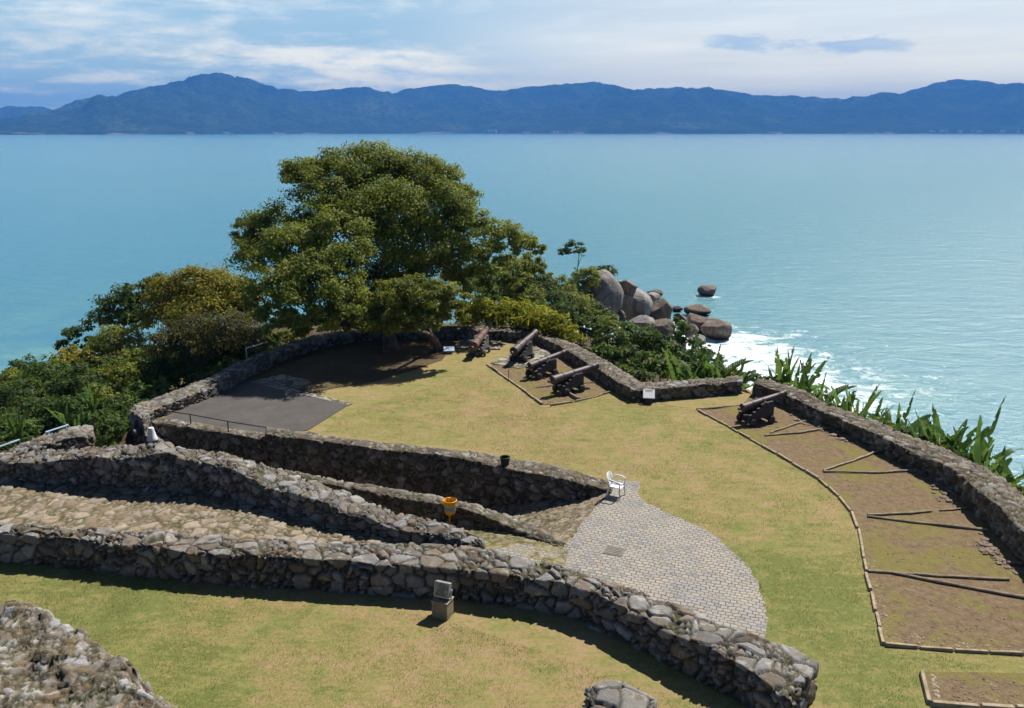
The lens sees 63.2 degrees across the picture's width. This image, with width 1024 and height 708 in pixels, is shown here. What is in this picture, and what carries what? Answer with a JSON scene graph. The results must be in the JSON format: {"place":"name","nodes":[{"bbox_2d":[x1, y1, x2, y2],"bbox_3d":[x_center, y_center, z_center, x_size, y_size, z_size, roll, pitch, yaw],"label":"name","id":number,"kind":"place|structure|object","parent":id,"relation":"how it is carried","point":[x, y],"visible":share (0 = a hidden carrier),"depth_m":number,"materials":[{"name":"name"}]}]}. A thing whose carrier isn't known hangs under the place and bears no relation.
{"place":"outdoors","nodes":[
{"label":"outdoors","id":0,"kind":"place"},
{"bbox_2d":[0,106,51,118],"bbox_3d":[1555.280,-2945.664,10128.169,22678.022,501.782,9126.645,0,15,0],"label":"hills","id":1,"kind":"structure","parent":0,"point":[9,111],"depth_m":9600.02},
{"bbox_2d":[0,481,408,544],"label":"ramp","id":2,"kind":"structure","parent":0,"point":[194,514],"depth_m":26.28,"materials":[{"name":"stone"}]},
{"bbox_2d":[165,379,346,432],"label":"asphalt yard","id":3,"kind":"structure","parent":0,"point":[251,402],"depth_m":38.89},
{"bbox_2d":[255,374,310,391],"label":"slab floor","id":4,"kind":"structure","parent":0,"point":[283,378],"depth_m":43.19,"materials":[{"name":"concrete"}]},
{"bbox_2d":[246,338,457,393],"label":"dirt ground","id":5,"kind":"structure","parent":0,"point":[341,365],"depth_m":46.60,"materials":[{"name":"soil"}]},
{"bbox_2d":[222,138,547,352],"bbox_3d":[-8.878,-6.479,50.124,14.066,12.594,18.350,13,20,41],"label":"broadleaf tree","id":6,"kind":"object","parent":5,"relation":"on","point":[385,204],"visible":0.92,"depth_m":47.57,"materials":[{"name":"green plant"}]},
{"bbox_2d":[341,272,473,351],"bbox_3d":[-5.647,-1.642,45.687,7.035,5.549,4.760,-9,17,-29],"label":"broadleaf tree","id":7,"kind":"object","parent":5,"relation":"on","point":[406,314],"visible":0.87,"depth_m":44.58,"materials":[{"name":"green plant"}]},
{"bbox_2d":[0,316,742,451],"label":"hillside ground","id":8,"kind":"structure","parent":0,"point":[128,438],"depth_m":94.40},
{"bbox_2d":[1,407,35,443],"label":"banana plant","id":9,"kind":"object","parent":8,"relation":"on","point":[17,427],"visible":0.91,"depth_m":40.83,"materials":[{"name":"green plant"}]},
{"bbox_2d":[0,412,43,450],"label":"thicket shrub","id":10,"kind":"object","parent":8,"relation":"on","point":[7,434],"visible":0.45,"depth_m":44.17,"materials":[{"name":"green plant"}]},
{"bbox_2d":[0,352,50,387],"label":"thicket shrub","id":11,"kind":"object","parent":8,"relation":"on","point":[15,363],"visible":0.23,"depth_m":56.79,"materials":[{"name":"green plant"}]},
{"bbox_2d":[0,375,53,414],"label":"thicket shrub","id":12,"kind":"object","parent":8,"relation":"on","point":[9,396],"visible":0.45,"depth_m":48.92,"materials":[{"name":"green plant"}]},
{"bbox_2d":[1,393,71,438],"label":"thicket shrub","id":13,"kind":"object","parent":8,"relation":"on","point":[48,422],"visible":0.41,"depth_m":45.97,"materials":[{"name":"green plant"}]},
{"bbox_2d":[13,354,81,401],"bbox_3d":[-29.793,2.345,53.529,5.290,4.666,4.392,0,15,0],"label":"thicket shrub","id":14,"kind":"object","parent":8,"relation":"on","point":[52,367],"visible":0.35,"depth_m":52.52,"materials":[{"name":"green plant"}]},
{"bbox_2d":[52,326,91,368],"bbox_3d":[-32.409,1.171,62.458,3.153,6.672,2.063,0,15,0],"label":"round tree","id":15,"kind":"object","parent":8,"relation":"on","point":[72,332],"visible":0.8,"depth_m":61.61,"materials":[{"name":"green plant"}]},
{"bbox_2d":[47,344,100,376],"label":"bush","id":16,"kind":"object","parent":8,"relation":"on","point":[73,354],"visible":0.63,"depth_m":55.68,"materials":[{"name":"yellow plant"}]},
{"bbox_2d":[37,392,115,432],"bbox_3d":[-24.348,3.407,46.597,5.352,2.820,3.357,9,17,29],"label":"thicket shrub","id":17,"kind":"object","parent":8,"relation":"on","point":[74,406],"visible":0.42,"depth_m":45.64,"materials":[{"name":"green plant"}]},
{"bbox_2d":[42,361,119,401],"bbox_3d":[-26.618,2.520,51.282,5.904,4.138,4.212,0,15,0],"label":"thicket shrub","id":18,"kind":"object","parent":8,"relation":"on","point":[74,380],"visible":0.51,"depth_m":50.65,"materials":[{"name":"green plant"}]},
{"bbox_2d":[81,381,108,435],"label":"banana plant","id":19,"kind":"object","parent":8,"relation":"on","point":[92,400],"visible":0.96,"depth_m":42.08,"materials":[{"name":"green plant"}]},
{"bbox_2d":[76,353,119,375],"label":"thicket shrub","id":20,"kind":"object","parent":8,"relation":"on","point":[90,363],"visible":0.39,"depth_m":55.48,"materials":[{"name":"green plant"}]},
{"bbox_2d":[87,409,119,444],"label":"thicket shrub","id":21,"kind":"object","parent":8,"relation":"on","point":[99,415],"visible":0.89,"depth_m":39.92,"materials":[{"name":"green plant"}]},
{"bbox_2d":[78,393,136,429],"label":"thicket shrub","id":22,"kind":"object","parent":8,"relation":"on","point":[113,403],"visible":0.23,"depth_m":46.34,"materials":[{"name":"green plant"}]},
{"bbox_2d":[99,417,130,444],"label":"thicket shrub","id":23,"kind":"object","parent":8,"relation":"on","point":[117,429],"visible":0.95,"depth_m":38.33,"materials":[{"name":"green plant"}]},
{"bbox_2d":[83,324,151,358],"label":"bush","id":24,"kind":"object","parent":8,"relation":"on","point":[103,344],"visible":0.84,"depth_m":57.19,"materials":[{"name":"green plant"}]},
{"bbox_2d":[85,353,155,396],"bbox_3d":[-24.685,2.219,52.283,5.179,4.480,4.382,0,15,0],"label":"thicket shrub","id":25,"kind":"object","parent":8,"relation":"on","point":[121,376],"visible":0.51,"depth_m":51.45,"materials":[{"name":"green plant"}]},
{"bbox_2d":[78,271,167,356],"bbox_3d":[-28.871,-1.698,62.916,6.787,8.876,5.301,4,16,15],"label":"round tree","id":26,"kind":"object","parent":8,"relation":"on","point":[126,297],"visible":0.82,"depth_m":61.39,"materials":[{"name":"green plant"}]},
{"bbox_2d":[118,380,160,404],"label":"thicket shrub","id":27,"kind":"object","parent":8,"relation":"on","point":[135,389],"visible":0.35,"depth_m":47.72,"materials":[{"name":"green plant"}]},
{"bbox_2d":[129,355,187,392],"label":"thicket shrub","id":28,"kind":"object","parent":8,"relation":"on","point":[157,367],"visible":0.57,"depth_m":52.33,"materials":[{"name":"green plant"}]},
{"bbox_2d":[144,376,178,400],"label":"thicket shrub","id":29,"kind":"object","parent":8,"relation":"on","point":[163,386],"visible":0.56,"depth_m":47.14,"materials":[{"name":"green plant"}]},
{"bbox_2d":[134,263,267,329],"bbox_3d":[-21.844,-1.728,58.877,9.342,9.110,7.160,0,15,0],"label":"round tree","id":30,"kind":"object","parent":8,"relation":"on","point":[177,295],"visible":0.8,"depth_m":57.56,"materials":[{"name":"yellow plant"}]},
{"bbox_2d":[138,308,282,369],"bbox_3d":[-19.404,-0.026,53.485,8.496,6.251,6.308,0,15,0],"label":"bush","id":31,"kind":"object","parent":8,"relation":"on","point":[208,333],"visible":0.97,"depth_m":51.72,"materials":[{"name":"green plant"}]},
{"bbox_2d":[450,299,485,326],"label":"hedge shrub","id":32,"kind":"object","parent":8,"relation":"on","point":[457,319],"visible":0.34,"depth_m":55.22,"materials":[{"name":"green plant"}]},
{"bbox_2d":[455,284,503,326],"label":"bush","id":33,"kind":"object","parent":8,"relation":"on","point":[481,291],"visible":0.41,"depth_m":56.39,"materials":[{"name":"green plant"}]},
{"bbox_2d":[469,296,509,326],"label":"hedge shrub","id":34,"kind":"object","parent":8,"relation":"on","point":[485,320],"visible":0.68,"depth_m":54.03,"materials":[{"name":"green plant"}]},
{"bbox_2d":[482,297,527,326],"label":"hedge shrub","id":35,"kind":"object","parent":8,"relation":"on","point":[508,310],"visible":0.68,"depth_m":53.06,"materials":[{"name":"green plant"}]},
{"bbox_2d":[459,251,553,323],"bbox_3d":[-0.387,-2.794,60.240,6.951,9.042,4.671,0,15,0],"label":"bush","id":36,"kind":"object","parent":8,"relation":"on","point":[524,265],"visible":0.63,"depth_m":58.76,"materials":[{"name":"green plant"}]},
{"bbox_2d":[497,296,548,328],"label":"hedge shrub","id":37,"kind":"object","parent":8,"relation":"on","point":[517,320],"visible":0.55,"depth_m":52.38,"materials":[{"name":"green plant"}]},
{"bbox_2d":[519,305,560,334],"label":"hedge shrub","id":38,"kind":"object","parent":8,"relation":"on","point":[539,317],"visible":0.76,"depth_m":51.35,"materials":[{"name":"green plant"}]},
{"bbox_2d":[520,276,576,310],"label":"scrub bush","id":39,"kind":"object","parent":8,"relation":"on","point":[552,297],"visible":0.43,"depth_m":66.21,"materials":[{"name":"green plant"}]},
{"bbox_2d":[539,312,578,338],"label":"hedge shrub","id":40,"kind":"object","parent":8,"relation":"on","point":[559,324],"visible":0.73,"depth_m":50.68,"materials":[{"name":"green plant"}]},
{"bbox_2d":[546,301,585,325],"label":"scrub bush","id":41,"kind":"object","parent":8,"relation":"on","point":[562,306],"visible":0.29,"depth_m":60.87,"materials":[{"name":"green plant"}]},
{"bbox_2d":[553,324,586,344],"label":"hedge shrub","id":42,"kind":"object","parent":8,"relation":"on","point":[573,336],"visible":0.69,"depth_m":49.93,"materials":[{"name":"green plant"}]},
{"bbox_2d":[557,239,586,342],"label":"thin tree","id":43,"kind":"object","parent":8,"relation":"on","point":[571,243],"visible":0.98,"depth_m":87.85,"materials":[{"name":"green plant"}]},
{"bbox_2d":[557,291,601,317],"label":"scrub bush","id":44,"kind":"object","parent":8,"relation":"on","point":[582,302],"visible":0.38,"depth_m":66.22,"materials":[{"name":"green plant"}]},
{"bbox_2d":[567,266,601,346],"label":"bush","id":45,"kind":"object","parent":8,"relation":"on","point":[582,273],"visible":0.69,"depth_m":88.05,"materials":[{"name":"green plant"}]},
{"bbox_2d":[571,314,603,346],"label":"scrub bush","id":46,"kind":"object","parent":8,"relation":"on","point":[592,322],"visible":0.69,"depth_m":61.20,"materials":[{"name":"green plant"}]},
{"bbox_2d":[583,269,623,315],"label":"boulder","id":47,"kind":"object","parent":8,"relation":"on","point":[609,292],"visible":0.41,"depth_m":89.26,"materials":[{"name":"grey stone"}]},
{"bbox_2d":[589,342,623,361],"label":"leafy shrub","id":48,"kind":"object","parent":8,"relation":"on","point":[598,349],"visible":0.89,"depth_m":52.37,"materials":[{"name":"green plant"}]},
{"bbox_2d":[590,325,632,355],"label":"leafy shrub","id":49,"kind":"object","parent":8,"relation":"on","point":[619,337],"visible":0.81,"depth_m":57.16,"materials":[{"name":"green plant"}]},
{"bbox_2d":[607,344,647,364],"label":"leafy shrub","id":50,"kind":"object","parent":8,"relation":"on","point":[627,351],"visible":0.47,"depth_m":52.44,"materials":[{"name":"green plant"}]},
{"bbox_2d":[617,322,654,375],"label":"leafy shrub","id":51,"kind":"object","parent":8,"relation":"on","point":[641,336],"visible":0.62,"depth_m":59.09,"materials":[{"name":"green plant"}]},
{"bbox_2d":[621,288,652,320],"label":"boulder","id":52,"kind":"object","parent":8,"relation":"on","point":[638,301],"visible":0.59,"depth_m":94.20,"materials":[{"name":"grey stone"}]},
{"bbox_2d":[627,349,668,376],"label":"leafy shrub","id":53,"kind":"object","parent":8,"relation":"on","point":[636,363],"visible":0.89,"depth_m":50.34,"materials":[{"name":"green plant"}]},
{"bbox_2d":[637,333,673,379],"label":"leafy shrub","id":54,"kind":"object","parent":8,"relation":"on","point":[656,341],"visible":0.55,"depth_m":59.35,"materials":[{"name":"green plant"}]},
{"bbox_2d":[649,298,672,319],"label":"boulder","id":55,"kind":"object","parent":8,"relation":"on","point":[662,308],"visible":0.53,"depth_m":95.84,"materials":[{"name":"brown stone"}]},
{"bbox_2d":[652,318,673,338],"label":"boulder","id":56,"kind":"object","parent":8,"relation":"on","point":[663,326],"visible":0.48,"depth_m":92.68,"materials":[{"name":"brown stone"}]},
{"bbox_2d":[653,341,686,380],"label":"leafy shrub","id":57,"kind":"object","parent":8,"relation":"on","point":[677,348],"visible":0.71,"depth_m":58.67,"materials":[{"name":"green plant"}]},
{"bbox_2d":[663,316,695,355],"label":"leafy shrub","id":58,"kind":"object","parent":8,"relation":"on","point":[677,335],"visible":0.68,"depth_m":63.56,"materials":[{"name":"green plant"}]},
{"bbox_2d":[661,343,715,380],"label":"banana plant","id":59,"kind":"object","parent":8,"relation":"on","point":[672,374],"visible":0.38,"depth_m":44.25,"materials":[{"name":"green plant"}]},
{"bbox_2d":[675,330,753,378],"bbox_3d":[10.329,2.324,44.144,2.717,6.671,4.022,-12,19,-39],"label":"banana plant","id":60,"kind":"object","parent":8,"relation":"on","point":[731,367],"visible":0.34,"depth_m":43.67,"materials":[{"name":"green plant"}]},
{"bbox_2d":[768,345,817,391],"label":"banana plant","id":61,"kind":"object","parent":8,"relation":"on","point":[785,370],"visible":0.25,"depth_m":42.12,"materials":[{"name":"green plant"}]},
{"bbox_2d":[764,352,829,390],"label":"banana plant","id":62,"kind":"object","parent":8,"relation":"on","point":[795,382],"visible":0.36,"depth_m":42.09,"materials":[{"name":"green plant"}]},
{"bbox_2d":[796,360,856,403],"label":"banana plant","id":63,"kind":"object","parent":8,"relation":"on","point":[820,394],"visible":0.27,"depth_m":40.21,"materials":[{"name":"green plant"}]},
{"bbox_2d":[830,382,885,417],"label":"banana plant","id":64,"kind":"object","parent":8,"relation":"on","point":[873,396],"visible":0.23,"depth_m":38.06,"materials":[{"name":"green plant"}]},
{"bbox_2d":[857,389,918,436],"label":"banana plant","id":65,"kind":"object","parent":8,"relation":"on","point":[898,422],"visible":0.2,"depth_m":35.98,"materials":[{"name":"green plant"}]},
{"bbox_2d":[914,403,982,447],"bbox_3d":[18.064,5.109,34.991,2.392,5.731,2.719,3,15,12],"label":"banana plant","id":66,"kind":"object","parent":8,"relation":"on","point":[936,420],"visible":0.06,"depth_m":34.24,"materials":[{"name":"green plant"}]},
{"bbox_2d":[918,416,984,456],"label":"banana plant","id":67,"kind":"object","parent":8,"relation":"on","point":[969,442],"visible":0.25,"depth_m":34.25,"materials":[{"name":"green plant"}]},
{"bbox_2d":[920,396,1023,471],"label":"banana plant","id":68,"kind":"object","parent":8,"relation":"on","point":[975,452],"visible":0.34,"depth_m":33.49,"materials":[{"name":"green plant"}]},
{"bbox_2d":[441,521,569,566],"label":"grassy walk","id":69,"kind":"structure","parent":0,"point":[494,538],"depth_m":26.28,"materials":[{"name":"stone"}]},
{"bbox_2d":[0,134,1023,485],"bbox_3d":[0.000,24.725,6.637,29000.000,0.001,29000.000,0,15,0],"label":"sea","id":70,"kind":"structure","parent":0,"point":[888,264],"depth_m":223.34,"materials":[{"name":"liquid"}]},
{"bbox_2d":[700,318,731,339],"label":"boulder","id":71,"kind":"object","parent":70,"relation":"on","point":[714,328],"visible":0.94,"depth_m":104.89,"materials":[{"name":"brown stone"}]},
{"bbox_2d":[0,339,1023,707],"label":"lawn","id":72,"kind":"structure","parent":0,"point":[580,647],"depth_m":22.67,"materials":[{"name":"green plant"}]},
{"bbox_2d":[0,425,95,484],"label":"stone wall","id":73,"kind":"structure","parent":72,"relation":"on","point":[78,437],"depth_m":29.99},
{"bbox_2d":[0,600,177,707],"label":"ruined masonry","id":74,"kind":"object","parent":72,"relation":"on","point":[48,659],"visible":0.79,"depth_m":17.48,"materials":[{"name":"stone"}]},
{"bbox_2d":[132,422,170,444],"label":"stone pier","id":75,"kind":"structure","parent":72,"relation":"on","point":[137,434],"depth_m":36.24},
{"bbox_2d":[153,417,266,465],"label":"stone wall","id":76,"kind":"structure","parent":72,"relation":"on","point":[246,445],"depth_m":36.07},
{"bbox_2d":[4,441,485,549],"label":"stone wall","id":77,"kind":"structure","parent":72,"relation":"on","point":[162,466],"depth_m":27.43,"materials":[{"name":"stone"}]},
{"bbox_2d":[129,327,429,443],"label":"stone wall","id":78,"kind":"structure","parent":72,"relation":"on","point":[144,415],"depth_m":43.31,"materials":[{"name":"stone"}]},
{"bbox_2d":[218,451,565,548],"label":"stone wall","id":79,"kind":"structure","parent":72,"relation":"on","point":[405,502],"depth_m":28.12,"materials":[{"name":"stone"}]},
{"bbox_2d":[0,522,818,707],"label":"stone wall","id":80,"kind":"structure","parent":72,"relation":"on","point":[750,670],"depth_m":23.12,"materials":[{"name":"stone"}]},
{"bbox_2d":[265,427,611,508],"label":"stone wall","id":81,"kind":"structure","parent":72,"relation":"on","point":[485,480],"depth_m":32.67,"materials":[{"name":"stone"}]},
{"bbox_2d":[431,596,453,620],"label":"plinth","id":82,"kind":"structure","parent":72,"relation":"on","point":[442,609],"depth_m":22.19,"materials":[{"name":"concrete"}]},
{"bbox_2d":[434,580,452,599],"bbox_3d":[-1.821,6.318,22.286,0.518,0.501,0.317,6,16,21],"label":"floodlight","id":83,"kind":"object","parent":82,"relation":"on","point":[443,589],"visible":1,"depth_m":22.20,"materials":[{"name":"metal"}]},
{"bbox_2d":[468,322,492,355],"bbox_3d":[-1.816,-0.791,48.842,1.030,1.405,3.702,4,15,14],"label":"cannon","id":84,"kind":"object","parent":72,"relation":"on","point":[481,338],"visible":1,"depth_m":48.27,"materials":[{"name":"red metal"}]},
{"bbox_2d":[6,338,1001,707],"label":"wall weeds","id":85,"kind":"object","parent":72,"relation":"on","point":[586,628],"depth_m":24.73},
{"bbox_2d":[432,326,639,401],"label":"stone wall","id":86,"kind":"structure","parent":72,"relation":"on","point":[606,373],"depth_m":47.85,"materials":[{"name":"stone"}]},
{"bbox_2d":[582,680,656,707],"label":"ruined masonry","id":87,"kind":"object","parent":72,"relation":"on","point":[612,694],"visible":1,"depth_m":18.05,"materials":[{"name":"stone"}]},
{"bbox_2d":[632,375,742,401],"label":"stone wall","id":88,"kind":"structure","parent":72,"relation":"on","point":[693,388],"depth_m":40.74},
{"bbox_2d":[516,376,1023,703],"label":"loose stones","id":89,"kind":"object","parent":72,"relation":"on","point":[991,684],"visible":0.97,"depth_m":22.20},
{"bbox_2d":[698,409,1023,655],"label":"stone edging","id":90,"kind":"object","parent":72,"relation":"on","point":[931,648],"visible":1,"depth_m":23.19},
{"bbox_2d":[752,379,1023,563],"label":"stone wall","id":91,"kind":"structure","parent":72,"relation":"on","point":[994,501],"depth_m":31.24,"materials":[{"name":"stone"}]},
{"bbox_2d":[919,670,1023,707],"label":"stone edging","id":92,"kind":"object","parent":72,"relation":"on","point":[942,704],"visible":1,"depth_m":18.81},
{"bbox_2d":[0,72,1023,134],"bbox_3d":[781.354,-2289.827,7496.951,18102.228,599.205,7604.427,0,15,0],"label":"hills","id":93,"kind":"structure","parent":0,"point":[217,103],"depth_m":8123.64,"materials":[{"name":"blue"}]},
{"bbox_2d":[0,0,1023,109],"label":"sky","id":94,"kind":"structure","parent":0,"point":[54,54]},
{"bbox_2d":[488,491,610,545],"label":"sunken ramp","id":95,"kind":"structure","parent":0,"point":[562,520],"depth_m":29.66,"materials":[{"name":"stone"}]},
{"bbox_2d":[487,357,613,404],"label":"battery ground","id":96,"kind":"structure","parent":0,"point":[597,388],"depth_m":42.73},
{"bbox_2d":[492,346,553,368],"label":"slab platform","id":97,"kind":"structure","parent":96,"relation":"on","point":[539,352],"depth_m":47.27,"materials":[{"name":"stone"}]},
{"bbox_2d":[509,329,538,362],"bbox_3d":[0.688,-0.389,47.369,1.030,1.391,3.482,7,16,23],"label":"cannon","id":98,"kind":"object","parent":97,"relation":"on","point":[521,350],"visible":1,"depth_m":46.90,"materials":[{"name":"metal"}]},
{"bbox_2d":[525,349,567,379],"bbox_3d":[1.845,0.528,44.300,2.918,1.210,1.030,-12,19,-39],"label":"cannon","id":99,"kind":"object","parent":96,"relation":"on","point":[542,365],"visible":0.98,"depth_m":43.91,"materials":[{"name":"metal"}]},
{"bbox_2d":[547,362,598,395],"bbox_3d":[3.050,1.253,41.566,3.242,1.229,1.030,-11,19,-36],"label":"cannon","id":100,"kind":"object","parent":96,"relation":"on","point":[572,378],"visible":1,"depth_m":41.23,"materials":[{"name":"metal"}]},
{"bbox_2d":[495,480,767,636],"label":"cobbled yard","id":101,"kind":"structure","parent":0,"point":[665,557],"depth_m":25.23,"materials":[{"name":"stone"}]},
{"bbox_2d":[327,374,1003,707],"bbox_3d":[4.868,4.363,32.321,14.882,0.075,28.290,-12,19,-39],"label":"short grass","id":102,"kind":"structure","parent":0,"point":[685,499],"depth_m":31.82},
{"bbox_2d":[702,395,1023,652],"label":"battery ground","id":103,"kind":"structure","parent":0,"point":[826,450],"depth_m":26.05,"materials":[{"name":"soil"}]},
{"bbox_2d":[736,390,786,426],"bbox_3d":[11.161,2.394,37.181,2.682,1.297,1.030,-7,17,-25],"label":"cannon","id":104,"kind":"object","parent":103,"relation":"on","point":[759,407],"visible":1,"depth_m":36.89,"materials":[{"name":"metal"}]},
{"bbox_2d":[789,410,1018,574],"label":"loose stones","id":105,"kind":"object","parent":103,"relation":"on","point":[992,551],"visible":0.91,"depth_m":29.14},
{"bbox_2d":[867,515,987,530],"bbox_3d":[13.733,5.597,27.546,3.636,0.129,0.128,4,16,15],"label":"timber rail","id":106,"kind":"object","parent":103,"relation":"on","point":[942,524],"visible":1,"depth_m":27.45,"materials":[{"name":"brown wood"}]},
{"bbox_2d":[868,569,1009,580],"bbox_3d":[12.473,6.470,24.319,3.918,0.099,0.125,2,15,7],"label":"timber rail","id":107,"kind":"object","parent":103,"relation":"on","point":[950,576],"visible":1,"depth_m":24.25,"materials":[{"name":"brown wood"}]},
{"bbox_2d":[867,560,1023,699],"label":"loose stones","id":108,"kind":"object","parent":103,"relation":"on","point":[933,683],"visible":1,"depth_m":21.11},
{"bbox_2d":[893,571,1023,598],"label":"timber rail","id":109,"kind":"object","parent":103,"relation":"on","point":[965,586],"visible":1,"depth_m":23.72,"materials":[{"name":"brown wood"}]},
{"bbox_2d":[924,671,1023,706],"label":"battery ground","id":110,"kind":"structure","parent":0,"point":[968,677],"depth_m":19.51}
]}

